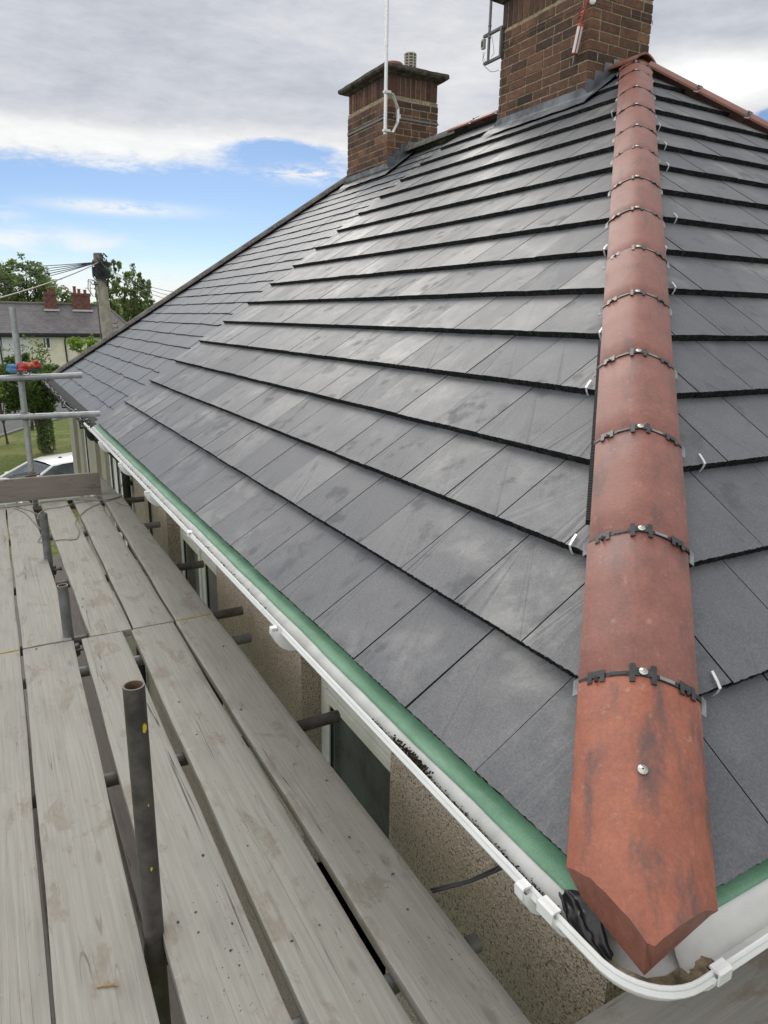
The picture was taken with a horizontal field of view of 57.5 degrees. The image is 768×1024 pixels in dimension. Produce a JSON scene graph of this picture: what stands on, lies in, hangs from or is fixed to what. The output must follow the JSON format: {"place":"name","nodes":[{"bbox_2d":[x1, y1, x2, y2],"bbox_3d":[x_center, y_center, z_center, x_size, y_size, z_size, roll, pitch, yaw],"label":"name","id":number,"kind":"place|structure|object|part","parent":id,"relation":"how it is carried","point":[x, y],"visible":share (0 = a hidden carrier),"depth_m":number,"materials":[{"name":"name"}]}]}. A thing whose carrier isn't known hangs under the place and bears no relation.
{"place":"outdoors","nodes":[
{"label":"outdoors","id":0,"kind":"place"},
{"bbox_2d":[0,397,67,433],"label":"road","id":1,"kind":"structure","parent":0,"point":[10,425],"depth_m":38.99,"materials":[{"name":"grey asphalt"}]},
{"bbox_2d":[0,392,79,561],"bbox_3d":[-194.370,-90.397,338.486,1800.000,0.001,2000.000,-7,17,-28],"label":"ground","id":2,"kind":"structure","parent":0,"point":[13,454],"depth_m":31.59,"materials":[{"name":"green plant"}]},
{"bbox_2d":[0,384,11,443],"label":"garden shrub","id":3,"kind":"object","parent":2,"relation":"on","point":[3,423],"visible":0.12,"depth_m":32.18,"materials":[{"name":"green plant"}]},
{"bbox_2d":[0,262,23,298],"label":"oak tree","id":4,"kind":"object","parent":2,"relation":"on","point":[5,268],"visible":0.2,"depth_m":67.02,"materials":[{"name":"green plant"}]},
{"bbox_2d":[1,333,54,430],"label":"street tree","id":5,"kind":"object","parent":2,"relation":"on","point":[31,420],"visible":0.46,"depth_m":35.81,"materials":[{"name":"green plant"}]},
{"bbox_2d":[0,252,58,301],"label":"oak tree","id":6,"kind":"object","parent":2,"relation":"on","point":[22,287],"visible":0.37,"depth_m":66.88,"materials":[{"name":"green plant"}]},
{"bbox_2d":[0,352,59,453],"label":"street tree","id":7,"kind":"object","parent":2,"relation":"on","point":[40,401],"visible":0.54,"depth_m":29.36,"materials":[{"name":"green plant"}]},
{"bbox_2d":[0,260,61,301],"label":"oak tree","id":8,"kind":"object","parent":2,"relation":"on","point":[39,298],"visible":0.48,"depth_m":65.28,"materials":[{"name":"green plant"}]},
{"bbox_2d":[0,418,63,436],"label":"kerb","id":9,"kind":"structure","parent":2,"relation":"on","point":[16,430],"depth_m":35.98,"materials":[{"name":"grey concrete"}]},
{"bbox_2d":[0,452,76,509],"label":"parked car","id":10,"kind":"object","parent":2,"relation":"on","point":[59,464],"visible":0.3,"depth_m":21.69,"materials":[{"name":"white paint"}]},
{"bbox_3d":[-9.997,-1.543,22.707,1.736,0.420,3.760,13,19,36],"label":"side window","id":11,"kind":"part","parent":10,"relation":"part of","materials":[{"name":"black glass"}]},
{"bbox_2d":[0,279,126,389],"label":"terraced houses","id":12,"kind":"structure","parent":2,"relation":"on","point":[52,321],"depth_m":56.18,"materials":[{"name":"stone"}]},
{"bbox_2d":[42,337,50,349],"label":"window","id":13,"kind":"structure","parent":12,"relation":"in","point":[47,339],"depth_m":55.27,"materials":[{"name":"white plastic"}]},
{"bbox_2d":[57,285,72,302],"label":"bushy tree","id":14,"kind":"object","parent":2,"relation":"on","point":[68,298],"visible":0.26,"depth_m":72.08,"materials":[{"name":"green plant"}]},
{"bbox_2d":[65,334,99,354],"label":"garden shrub","id":15,"kind":"object","parent":2,"relation":"on","point":[77,343],"visible":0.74,"depth_m":45.44,"materials":[{"name":"green plant"}]},
{"bbox_2d":[25,298,147,313],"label":"wood","id":16,"kind":"object","parent":2,"relation":"on","point":[120,309],"depth_m":275.16,"materials":[{"name":"green plant"}]},
{"bbox_2d":[88,253,117,338],"bbox_3d":[-6.917,-2.756,17.957,0.421,7.328,0.780,8,17,23],"label":"telegraph pole","id":17,"kind":"object","parent":2,"relation":"on","point":[100,273],"visible":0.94,"depth_m":17.11,"materials":[{"name":"wood"}]},
{"bbox_2d":[1,265,88,287],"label":"overhead cable","id":18,"kind":"object","parent":17,"relation":"attached to","point":[45,277],"visible":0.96,"depth_m":21.95,"materials":[{"name":"black rubber"}]},
{"bbox_2d":[0,264,90,281],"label":"overhead cable","id":19,"kind":"object","parent":17,"relation":"attached to","point":[47,273],"visible":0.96,"depth_m":19.46,"materials":[{"name":"black rubber"}]},
{"bbox_2d":[0,263,90,277],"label":"overhead cable","id":20,"kind":"object","parent":17,"relation":"attached to","point":[47,271],"visible":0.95,"depth_m":21.60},
{"bbox_2d":[0,262,91,266],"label":"overhead cable","id":21,"kind":"object","parent":17,"relation":"attached to","point":[44,265],"visible":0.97,"depth_m":21.33,"materials":[{"name":"black rubber"}]},
{"bbox_2d":[6,263,89,271],"bbox_3d":[-13.876,-9.063,26.053,0.021,0.754,23.774,-10,19,-35],"label":"overhead cable","id":22,"kind":"object","parent":17,"relation":"attached to","point":[49,268],"visible":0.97,"depth_m":21.05,"materials":[{"name":"black rubber"}]},
{"bbox_2d":[0,262,98,298],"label":"overhead cable","id":23,"kind":"object","parent":17,"relation":"attached to","point":[44,284],"visible":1,"depth_m":11.31,"materials":[{"name":"grey metal"}]},
{"bbox_2d":[106,267,165,294],"bbox_3d":[-5.421,-5.074,15.127,0.009,0.887,4.944,-10,19,-35],"label":"overhead cable","id":24,"kind":"object","parent":17,"relation":"attached to","point":[134,283],"visible":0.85,"depth_m":15.07,"materials":[{"name":"black rubber"}]},
{"bbox_2d":[101,263,172,291],"bbox_3d":[-5.182,-4.893,14.425,0.009,0.856,6.411,-9,18,-31],"label":"overhead cable","id":25,"kind":"object","parent":17,"relation":"attached to","point":[137,282],"visible":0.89,"depth_m":14.17,"materials":[{"name":"black rubber"}]},
{"bbox_2d":[95,259,151,321],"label":"birch tree","id":26,"kind":"object","parent":2,"relation":"on","point":[127,311],"visible":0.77,"depth_m":65.74,"materials":[{"name":"green plant"}]},
{"bbox_2d":[128,290,154,316],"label":"birch tree","id":27,"kind":"object","parent":2,"relation":"on","point":[149,303],"visible":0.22,"depth_m":69.00,"materials":[{"name":"green plant"}]},
{"bbox_2d":[42,0,767,1023],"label":"semi detached house","id":28,"kind":"structure","parent":2,"relation":"on","point":[432,456],"depth_m":2.69,"materials":[{"name":"concrete"}]},
{"bbox_2d":[84,430,91,495],"bbox_3d":[-4.328,-0.745,10.358,0.072,1.246,0.746,-7,17,-28],"label":"window","id":29,"kind":"structure","parent":28,"relation":"in","point":[86,444],"depth_m":10.52,"materials":[{"name":"plastic"}]},
{"bbox_2d":[109,455,127,546],"bbox_3d":[-3.002,-0.087,8.052,0.052,1.122,1.242,-7,17,-28],"label":"window","id":30,"kind":"structure","parent":28,"relation":"in","point":[116,476],"depth_m":8.17,"materials":[{"name":"white plastic"}]},
{"bbox_2d":[180,527,222,704],"bbox_3d":[-1.375,0.757,5.236,0.210,1.246,1.486,-7,17,-28],"label":"window","id":31,"kind":"structure","parent":28,"relation":"in","point":[203,580],"depth_m":5.25,"materials":[{"name":"white plastic"}]},
{"bbox_2d":[318,677,390,974],"bbox_3d":[-0.145,1.362,3.113,0.210,1.246,0.928,-7,17,-28],"label":"window","id":32,"kind":"structure","parent":28,"relation":"in","point":[351,748],"depth_m":3.10,"materials":[{"name":"white plastic"}]},
{"bbox_2d":[347,0,437,135],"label":"aerial mast","id":33,"kind":"object","parent":28,"relation":"attached to","point":[398,117],"visible":1,"depth_m":8.34,"materials":[{"name":"metal"}]},
{"bbox_2d":[430,865,502,892],"bbox_3d":[0.240,0.862,1.848,0.167,0.445,0.204,-7,17,-28],"label":"tie wire","id":34,"kind":"object","parent":28,"relation":"attached to","point":[493,870],"visible":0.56,"depth_m":1.91,"materials":[{"name":"black metal"}]},
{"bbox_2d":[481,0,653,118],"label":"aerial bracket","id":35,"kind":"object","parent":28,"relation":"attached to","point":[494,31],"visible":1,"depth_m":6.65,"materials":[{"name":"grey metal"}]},
{"bbox_2d":[571,0,587,64],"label":"sealant gun","id":36,"kind":"object","parent":28,"relation":"hanging from","point":[577,38],"visible":1,"depth_m":5.73,"materials":[{"name":"white plastic"}]},
{"bbox_2d":[21,628,143,969],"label":"path","id":37,"kind":"structure","parent":0,"point":[40,852],"depth_m":7.88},
{"bbox_2d":[0,307,481,1023],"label":"scaffold","id":38,"kind":"object","parent":37,"relation":"on","point":[142,799],"visible":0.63,"depth_m":1.79,"materials":[{"name":"metal"}]},
{"bbox_2d":[0,505,20,655],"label":"scaffold board","id":39,"kind":"object","parent":38,"relation":"on","point":[9,640],"visible":0.96,"depth_m":3.82,"materials":[{"name":"grey wood"}]},
{"bbox_2d":[11,562,31,752],"bbox_3d":[-2.702,2.076,5.646,0.224,0.039,11.104,-7,17,-28],"label":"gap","id":40,"kind":"object","parent":38,"relation":"on","point":[20,642],"visible":0.08,"depth_m":7.78,"materials":[{"name":"black"}]},
{"bbox_2d":[6,360,41,372],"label":"work gloves","id":41,"kind":"object","parent":38,"relation":"on","point":[34,366],"visible":1,"depth_m":5.59,"materials":[{"name":"red fabric"}]},
{"bbox_2d":[0,651,51,1023],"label":"scaffold board","id":42,"kind":"object","parent":38,"relation":"on","point":[24,993],"visible":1,"depth_m":1.94,"materials":[{"name":"grey wood"}]},
{"bbox_2d":[6,502,71,649],"bbox_3d":[-2.299,0.292,4.535,0.211,0.041,2.909,-7,17,-28],"label":"scaffold board","id":43,"kind":"object","parent":38,"relation":"on","point":[36,593],"visible":0.83,"depth_m":4.03,"materials":[{"name":"grey wood"}]},
{"bbox_2d":[33,809,55,1023],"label":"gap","id":44,"kind":"object","parent":38,"relation":"on","point":[50,983],"visible":0.04,"depth_m":4.06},
{"bbox_2d":[0,472,101,503],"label":"toe board","id":45,"kind":"object","parent":38,"relation":"attached to","point":[41,487],"visible":1,"depth_m":5.87,"materials":[{"name":"grey wood"}]},
{"bbox_2d":[40,499,131,636],"bbox_3d":[-2.061,0.262,4.664,0.200,0.039,2.911,-8,18,-29],"label":"scaffold board","id":46,"kind":"object","parent":38,"relation":"on","point":[101,611],"visible":0.96,"depth_m":4.16,"materials":[{"name":"grey wood"}]},
{"bbox_2d":[0,495,136,542],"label":"loose wire","id":47,"kind":"object","parent":46,"relation":"on","point":[63,506],"visible":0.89,"depth_m":5.61,"materials":[{"name":"black metal"}]},
{"bbox_2d":[23,641,159,1023],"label":"scaffold board","id":48,"kind":"object","parent":38,"relation":"on","point":[94,939],"visible":1,"depth_m":1.99,"materials":[{"name":"grey wood"}]},
{"bbox_2d":[97,979,118,987],"bbox_3d":[-0.641,1.098,1.629,0.049,0.007,0.016,-1,15,-6],"label":"dry twig","id":49,"kind":"object","parent":48,"relation":"on","point":[108,984],"visible":1,"depth_m":1.62,"materials":[{"name":"wood"}]},
{"bbox_2d":[95,478,117,498],"bbox_3d":[-2.573,-0.220,6.383,0.172,0.040,0.692,-7,17,-28],"label":"scaffold board","id":50,"kind":"object","parent":38,"relation":"on","point":[106,488],"visible":0.52,"depth_m":6.25,"materials":[{"name":"grey wood"}]},
{"bbox_2d":[52,556,183,1023],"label":"scaffold board","id":51,"kind":"object","parent":38,"relation":"on","point":[123,823],"visible":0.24,"depth_m":5.42,"materials":[{"name":"grey wood"}]},
{"bbox_2d":[72,496,174,629],"bbox_3d":[-1.867,0.237,4.769,0.211,0.039,2.909,-7,17,-28],"label":"scaffold board","id":52,"kind":"object","parent":38,"relation":"on","point":[140,602],"visible":0.94,"depth_m":4.28,"materials":[{"name":"grey wood"}]},
{"bbox_2d":[114,827,144,958],"bbox_3d":[-2.493,2.048,5.760,0.224,0.039,11.105,-7,17,-28],"label":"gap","id":53,"kind":"object","parent":38,"relation":"on","point":[137,923],"visible":0.03,"depth_m":4.31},
{"bbox_2d":[101,493,212,625],"bbox_3d":[-1.690,0.214,4.864,0.198,0.040,2.910,-7,17,-28],"label":"scaffold board","id":54,"kind":"object","parent":38,"relation":"on","point":[178,596],"visible":0.95,"depth_m":4.34,"materials":[{"name":"grey wood"}]},
{"bbox_2d":[82,631,292,1023],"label":"scaffold board","id":55,"kind":"object","parent":38,"relation":"on","point":[197,962],"visible":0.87,"depth_m":1.90,"materials":[{"name":"grey wood"}]},
{"bbox_2d":[131,622,411,1023],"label":"scaffold board","id":56,"kind":"object","parent":38,"relation":"on","point":[326,981],"visible":1,"depth_m":2.00,"materials":[{"name":"grey wood"}]},
{"bbox_2d":[176,614,530,1023],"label":"scaffold board","id":57,"kind":"object","parent":38,"relation":"on","point":[298,769],"visible":0.98,"depth_m":2.02,"materials":[{"name":"grey wood"}]},
{"bbox_2d":[18,553,501,1017],"bbox_3d":[-1.523,0.487,3.805,0.939,0.010,5.850,-7,17,-28],"label":"grit","id":58,"kind":"object","parent":57,"relation":"on","point":[230,950],"visible":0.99,"depth_m":1.88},
{"bbox_2d":[574,948,767,1023],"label":"scaffold board","id":59,"kind":"object","parent":38,"relation":"on","point":[740,996],"visible":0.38,"depth_m":1.60,"materials":[{"name":"grey wood"}]},
{"bbox_2d":[0,0,767,318],"label":"sky","id":60,"kind":"structure","parent":0,"point":[162,137],"materials":[{"name":"blue"}]}
]}

